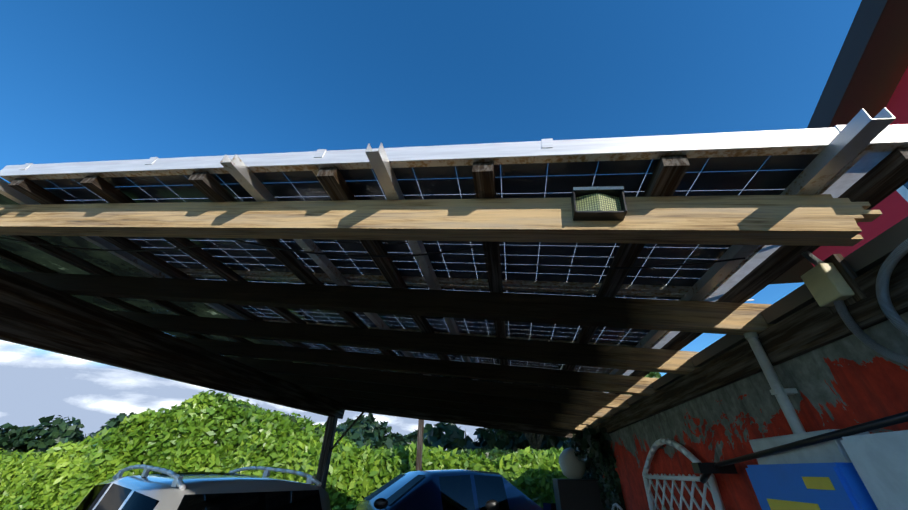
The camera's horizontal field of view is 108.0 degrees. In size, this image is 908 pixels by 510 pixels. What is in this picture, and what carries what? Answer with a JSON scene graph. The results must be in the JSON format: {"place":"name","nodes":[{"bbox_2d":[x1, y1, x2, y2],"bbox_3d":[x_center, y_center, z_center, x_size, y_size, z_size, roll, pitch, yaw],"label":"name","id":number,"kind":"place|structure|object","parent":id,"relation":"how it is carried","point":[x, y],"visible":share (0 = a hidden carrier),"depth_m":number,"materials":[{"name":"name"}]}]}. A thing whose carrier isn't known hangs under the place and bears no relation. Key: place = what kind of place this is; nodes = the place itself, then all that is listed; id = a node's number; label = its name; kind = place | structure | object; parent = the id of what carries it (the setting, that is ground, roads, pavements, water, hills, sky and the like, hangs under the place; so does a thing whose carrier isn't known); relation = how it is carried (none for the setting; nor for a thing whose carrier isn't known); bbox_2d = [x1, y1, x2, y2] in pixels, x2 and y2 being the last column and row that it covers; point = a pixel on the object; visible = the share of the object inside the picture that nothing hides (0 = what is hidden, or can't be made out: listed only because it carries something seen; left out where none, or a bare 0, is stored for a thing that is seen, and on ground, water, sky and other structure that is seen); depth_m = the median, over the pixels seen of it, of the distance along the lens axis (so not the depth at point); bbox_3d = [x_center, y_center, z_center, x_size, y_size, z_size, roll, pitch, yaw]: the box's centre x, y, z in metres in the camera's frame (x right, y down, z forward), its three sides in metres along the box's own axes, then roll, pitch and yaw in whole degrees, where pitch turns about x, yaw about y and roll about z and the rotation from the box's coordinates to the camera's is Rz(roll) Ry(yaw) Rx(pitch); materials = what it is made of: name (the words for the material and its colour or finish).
{"place":"outdoors","nodes":[
{"label":"outdoors","id":0,"kind":"place"},
{"bbox_2d":[0,340,483,450],"bbox_3d":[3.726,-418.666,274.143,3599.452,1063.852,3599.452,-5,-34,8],"label":"cloud","id":1,"kind":"structure","parent":0,"point":[36,386],"depth_m":1153.40,"materials":[{"name":"white"}]},
{"bbox_2d":[0,0,861,376],"label":"sky","id":2,"kind":"structure","parent":0,"point":[81,80],"materials":[{"name":"blue"}]},
{"bbox_2d":[374,498,498,509],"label":"car side mirrors","id":3,"kind":"object","parent":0,"point":[380,503],"visible":1,"depth_m":3.77,"materials":[{"name":"black plastic"}]},
{"bbox_2d":[488,428,543,448],"bbox_3d":[3.591,7.531,15.364,7.019,7.711,8.230,-5,-34,8],"label":"orchard tree","id":4,"kind":"object","parent":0,"point":[534,442],"depth_m":15.31,"materials":[{"name":"green plant"}]},
{"bbox_2d":[770,0,907,283],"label":"house","id":5,"kind":"structure","parent":0,"point":[869,74],"depth_m":2.83,"materials":[{"name":"red paint"}]},
{"bbox_2d":[896,182,907,201],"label":"house window","id":6,"kind":"structure","parent":5,"relation":"in","point":[902,191],"depth_m":2.75,"materials":[{"name":"blue glass"}]},
{"label":"gravel yard","id":7,"kind":"structure","parent":0,"visible":0},
{"bbox_2d":[73,464,330,509],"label":"silver suv","id":8,"kind":"object","parent":7,"relation":"on","point":[165,489],"visible":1,"depth_m":2.89,"materials":[{"name":"grey metal"}]},
{"bbox_2d":[314,417,337,489],"bbox_3d":[-2.250,4.059,5.411,0.140,2.530,0.140,-5,-34,8],"label":"post","id":9,"kind":"object","parent":7,"relation":"on","point":[325,453],"visible":0.75,"depth_m":5.76,"materials":[{"name":"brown wood"}]},
{"bbox_2d":[0,267,344,418],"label":"girder","id":10,"kind":"object","parent":9,"relation":"on","point":[35,314],"visible":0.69,"depth_m":2.78,"materials":[{"name":"brown wood"}]},
{"bbox_2d":[226,356,632,409],"bbox_3d":[-0.723,1.502,4.002,5.376,0.140,0.075,1,-33,11],"label":"joist","id":11,"kind":"object","parent":10,"relation":"on","point":[571,396],"visible":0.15,"depth_m":3.84,"materials":[{"name":"brown wood"}]},
{"bbox_2d":[266,372,612,418],"bbox_3d":[-0.617,1.917,4.636,5.403,0.140,0.075,1,-33,11],"label":"joist","id":12,"kind":"object","parent":10,"relation":"on","point":[542,406],"visible":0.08,"depth_m":4.47,"materials":[{"name":"brown wood"}]},
{"bbox_2d":[0,194,881,245],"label":"joist","id":13,"kind":"object","parent":10,"relation":"on","point":[815,220],"visible":1,"depth_m":1.18,"materials":[{"name":"brown wood"}]},
{"bbox_2d":[571,186,626,220],"bbox_3d":[0.475,-0.172,1.089,0.156,0.102,0.060,1,-33,11],"label":"floodlight","id":14,"kind":"object","parent":13,"relation":"attached to","point":[603,203],"visible":1,"depth_m":1.08,"materials":[{"name":"black plastic"}]},
{"bbox_2d":[321,394,587,430],"bbox_3d":[-0.395,2.746,5.903,5.434,0.140,0.075,1,-33,11],"label":"joist","id":15,"kind":"object","parent":10,"relation":"on","point":[545,423],"visible":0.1,"depth_m":5.74,"materials":[{"name":"brown wood"}]},
{"bbox_2d":[330,410,364,451],"bbox_3d":[-1.921,3.164,5.936,0.581,0.676,0.040,-5,-34,8],"label":"post brace","id":16,"kind":"object","parent":9,"relation":"attached to","point":[346,431],"visible":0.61,"depth_m":5.92,"materials":[{"name":"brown wood"}]},
{"bbox_2d":[415,419,423,470],"bbox_3d":[-0.849,5.209,7.851,0.120,3.300,0.120,-5,-34,8],"label":"post","id":17,"kind":"object","parent":7,"relation":"on","point":[419,445],"depth_m":8.14,"materials":[{"name":"brown wood"}]},
{"bbox_2d":[354,469,555,509],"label":"blue crossover","id":18,"kind":"object","parent":7,"relation":"on","point":[449,489],"visible":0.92,"depth_m":5.69,"materials":[{"name":"blue metal"}]},
{"bbox_2d":[552,478,603,509],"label":"dark cabinet","id":19,"kind":"object","parent":7,"relation":"on","point":[576,494],"visible":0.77,"depth_m":4.76,"materials":[{"name":"black"}]},
{"bbox_2d":[559,448,585,478],"bbox_3d":[1.880,3.309,5.251,0.399,0.419,0.345,-5,-34,8],"label":"vase","id":20,"kind":"object","parent":19,"relation":"on","point":[572,465],"visible":0.83,"depth_m":5.13,"materials":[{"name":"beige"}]},
{"bbox_2d":[642,439,724,509],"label":"trellis","id":21,"kind":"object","parent":7,"relation":"on","point":[712,486],"depth_m":2.38,"materials":[{"name":"white plastic"}]},
{"label":"ground","id":22,"kind":"structure","parent":0,"visible":0},
{"bbox_2d":[0,390,568,509],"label":"laurel hedge","id":23,"kind":"object","parent":22,"relation":"on","point":[203,431],"visible":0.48,"depth_m":9.49,"materials":[{"name":"green plant"}]},
{"bbox_2d":[0,412,568,454],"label":"treeline","id":24,"kind":"object","parent":22,"relation":"on","point":[363,430],"visible":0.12,"depth_m":44.19,"materials":[{"name":"green plant"}]},
{"bbox_2d":[444,446,552,459],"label":"trees","id":25,"kind":"object","parent":22,"relation":"on","point":[494,452],"visible":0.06,"depth_m":14.53,"materials":[{"name":"green plant"}]},
{"bbox_2d":[625,372,660,394],"bbox_3d":[8.143,9.361,18.691,7.469,8.362,7.574,-5,-34,8],"label":"garden tree","id":26,"kind":"object","parent":22,"relation":"on","point":[654,374],"depth_m":16.98,"materials":[{"name":"green plant"}]},
{"bbox_2d":[603,312,907,509],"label":"annex wall","id":27,"kind":"structure","parent":22,"relation":"on","point":[849,381],"depth_m":1.68,"materials":[{"name":"red paint"}]},
{"bbox_2d":[11,271,773,334],"bbox_3d":[-1.071,0.258,2.105,5.358,0.140,0.075,1,-33,11],"label":"joist","id":28,"kind":"object","parent":27,"relation":"on","point":[730,318],"visible":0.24,"depth_m":1.87,"materials":[{"name":"brown wood"}]},
{"bbox_2d":[0,147,907,393],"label":"purlins","id":29,"kind":"object","parent":28,"relation":"attached to","point":[884,178],"visible":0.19,"depth_m":1.58,"materials":[{"name":"brown wood"}]},
{"bbox_2d":[0,237,206,251],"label":"cable","id":30,"kind":"object","parent":29,"relation":"attached to","point":[103,249],"visible":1,"depth_m":1.98,"materials":[{"name":"black plastic"}]},
{"bbox_2d":[0,178,316,364],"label":"roof panel","id":31,"kind":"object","parent":29,"relation":"on","point":[111,263],"depth_m":2.49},
{"bbox_2d":[0,146,825,358],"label":"pv frames","id":32,"kind":"object","parent":29,"relation":"on","point":[624,289],"visible":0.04,"depth_m":1.58,"materials":[{"name":"metal"}]},
{"bbox_2d":[30,154,817,390],"bbox_3d":[-0.074,1.177,3.604,3.356,0.001,5.661,1,-33,11],"label":"solar panel","id":33,"kind":"object","parent":32,"relation":"in","point":[750,175],"depth_m":1.58,"materials":[{"name":"black glass"}]},
{"bbox_2d":[0,107,895,391],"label":"strut rails","id":34,"kind":"object","parent":29,"relation":"attached to","point":[862,129],"visible":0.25,"depth_m":1.33,"materials":[{"name":"metal"}]},
{"bbox_2d":[227,238,472,256],"bbox_3d":[-0.603,-0.060,1.671,1.396,0.183,0.066,-2,-33,4],"label":"cable","id":35,"kind":"object","parent":34,"relation":"attached to","point":[461,249],"visible":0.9,"depth_m":1.65,"materials":[{"name":"black plastic"}]},
{"bbox_2d":[313,239,422,243],"bbox_3d":[-0.440,-0.088,1.659,0.846,0.107,0.049,-5,-34,8],"label":"pv string cable","id":36,"kind":"object","parent":34,"relation":"attached to","point":[357,243],"visible":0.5,"depth_m":1.68,"materials":[{"name":"black plastic"}]},
{"bbox_2d":[387,314,442,317],"bbox_3d":[-0.292,0.427,2.443,0.846,0.107,0.049,-5,-34,8],"label":"pv string cable","id":37,"kind":"object","parent":34,"relation":"attached to","point":[410,316],"visible":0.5,"depth_m":2.45,"materials":[{"name":"black plastic"}]},
{"bbox_2d":[0,124,907,175],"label":"edge trim","id":38,"kind":"structure","parent":34,"relation":"attached to","point":[888,134],"depth_m":1.11,"materials":[{"name":"metal"}]},
{"bbox_2d":[537,257,744,268],"bbox_3d":[0.786,0.035,1.472,0.806,0.133,0.020,-11,-35,17],"label":"cable","id":39,"kind":"object","parent":34,"relation":"attached to","point":[643,266],"visible":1,"depth_m":1.44,"materials":[{"name":"black plastic"}]},
{"bbox_2d":[620,143,907,374],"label":"filler frame","id":40,"kind":"object","parent":29,"relation":"attached to","point":[861,154],"visible":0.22,"depth_m":1.01,"materials":[{"name":"metal"}]},
{"bbox_2d":[604,152,890,392],"bbox_3d":[1.675,1.221,3.247,0.150,0.001,5.685,1,-33,11],"label":"filler strip","id":41,"kind":"object","parent":40,"relation":"in","point":[858,170],"depth_m":1.35,"materials":[{"name":"grey metal"}]},
{"bbox_2d":[109,310,698,374],"bbox_3d":[-0.983,0.672,2.743,5.422,0.140,0.075,1,-33,11],"label":"joist","id":42,"kind":"object","parent":27,"relation":"on","point":[640,359],"visible":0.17,"depth_m":2.54,"materials":[{"name":"brown wood"}]},
{"bbox_2d":[178,337,658,395],"bbox_3d":[-0.845,1.087,3.371,5.382,0.140,0.075,1,-33,11],"label":"joist","id":43,"kind":"object","parent":27,"relation":"on","point":[624,384],"visible":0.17,"depth_m":3.19,"materials":[{"name":"brown wood"}]},
{"bbox_2d":[296,384,599,425],"bbox_3d":[-0.490,2.332,5.266,5.385,0.140,0.075,1,-33,11],"label":"joist","id":44,"kind":"object","parent":27,"relation":"on","point":[573,419],"visible":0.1,"depth_m":5.11,"materials":[{"name":"brown wood"}]},
{"bbox_2d":[340,402,582,437],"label":"wooden beam","id":45,"kind":"structure","parent":27,"relation":"on","point":[525,428],"depth_m":5.77,"materials":[{"name":"brown wood"}]},
{"bbox_2d":[562,426,625,509],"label":"wall ivy leaves","id":46,"kind":"object","parent":27,"relation":"attached to","point":[595,452],"visible":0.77,"depth_m":4.30,"materials":[{"name":"green plant"}]},
{"bbox_2d":[611,503,622,509],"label":"wire hoop","id":47,"kind":"object","parent":46,"relation":"attached to","point":[616,505],"visible":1,"depth_m":3.85,"materials":[{"name":"white metal"}]},
{"bbox_2d":[569,216,907,438],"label":"annex coping","id":48,"kind":"object","parent":27,"relation":"on","point":[872,253],"visible":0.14,"depth_m":1.39,"materials":[{"name":"brown wood"}]},
{"bbox_2d":[593,253,907,432],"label":"wooden beam","id":49,"kind":"object","parent":27,"relation":"on","point":[811,327],"visible":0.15,"depth_m":1.43,"materials":[{"name":"brown wood"}]},
{"bbox_2d":[823,254,866,313],"bbox_3d":[1.369,0.105,1.182,0.024,0.170,0.140,-5,-34,8],"label":"junction plate","id":50,"kind":"object","parent":49,"relation":"attached to","point":[844,268],"visible":0.43,"depth_m":1.14,"materials":[{"name":"beige metal"}]},
{"bbox_2d":[801,251,824,264],"bbox_3d":[1.329,-0.038,1.259,0.025,0.205,0.054,-5,-34,8],"label":"pipe","id":51,"kind":"object","parent":50,"relation":"attached to","point":[811,257],"visible":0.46,"depth_m":1.22,"materials":[{"name":"grey metal"}]},
{"bbox_2d":[801,263,854,306],"bbox_3d":[1.338,0.107,1.186,0.044,0.130,0.100,-5,-34,8],"label":"junction box","id":52,"kind":"object","parent":50,"relation":"attached to","point":[826,284],"visible":1,"depth_m":1.17,"materials":[{"name":"beige plastic"}]},
{"bbox_2d":[833,300,907,365],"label":"conduit pipe","id":53,"kind":"object","parent":50,"relation":"attached to","point":[857,331],"visible":0.98,"depth_m":1.07,"materials":[{"name":"grey plastic"}]},
{"bbox_2d":[876,239,907,335],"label":"conduit loop","id":54,"kind":"object","parent":49,"relation":"attached to","point":[886,269],"visible":0.98,"depth_m":0.98,"materials":[{"name":"grey plastic"}]},
{"bbox_2d":[743,332,805,433],"bbox_3d":[1.419,1.214,1.017,0.085,2.528,0.050,-5,-34,8],"label":"wall pipe","id":55,"kind":"object","parent":27,"relation":"attached to","point":[779,391],"depth_m":1.43,"materials":[{"name":"plastic"}]},
{"bbox_2d":[749,429,869,464],"bbox_3d":[1.406,0.923,1.226,0.119,0.445,0.490,-5,-34,8],"label":"board","id":56,"kind":"object","parent":27,"relation":"attached to","point":[831,451],"visible":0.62,"depth_m":1.26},
{"bbox_2d":[691,411,907,483],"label":"pole","id":57,"kind":"object","parent":56,"relation":"attached to","point":[706,470],"visible":1,"depth_m":1.25,"materials":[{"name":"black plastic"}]},
{"bbox_2d":[745,462,877,509],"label":"sign","id":58,"kind":"object","parent":27,"relation":"attached to","point":[822,486],"visible":0.85,"depth_m":1.15,"materials":[{"name":"blue plastic"}]},
{"bbox_2d":[840,430,907,509],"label":"panel","id":59,"kind":"object","parent":27,"relation":"attached to","point":[879,461],"visible":1,"depth_m":0.94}
]}

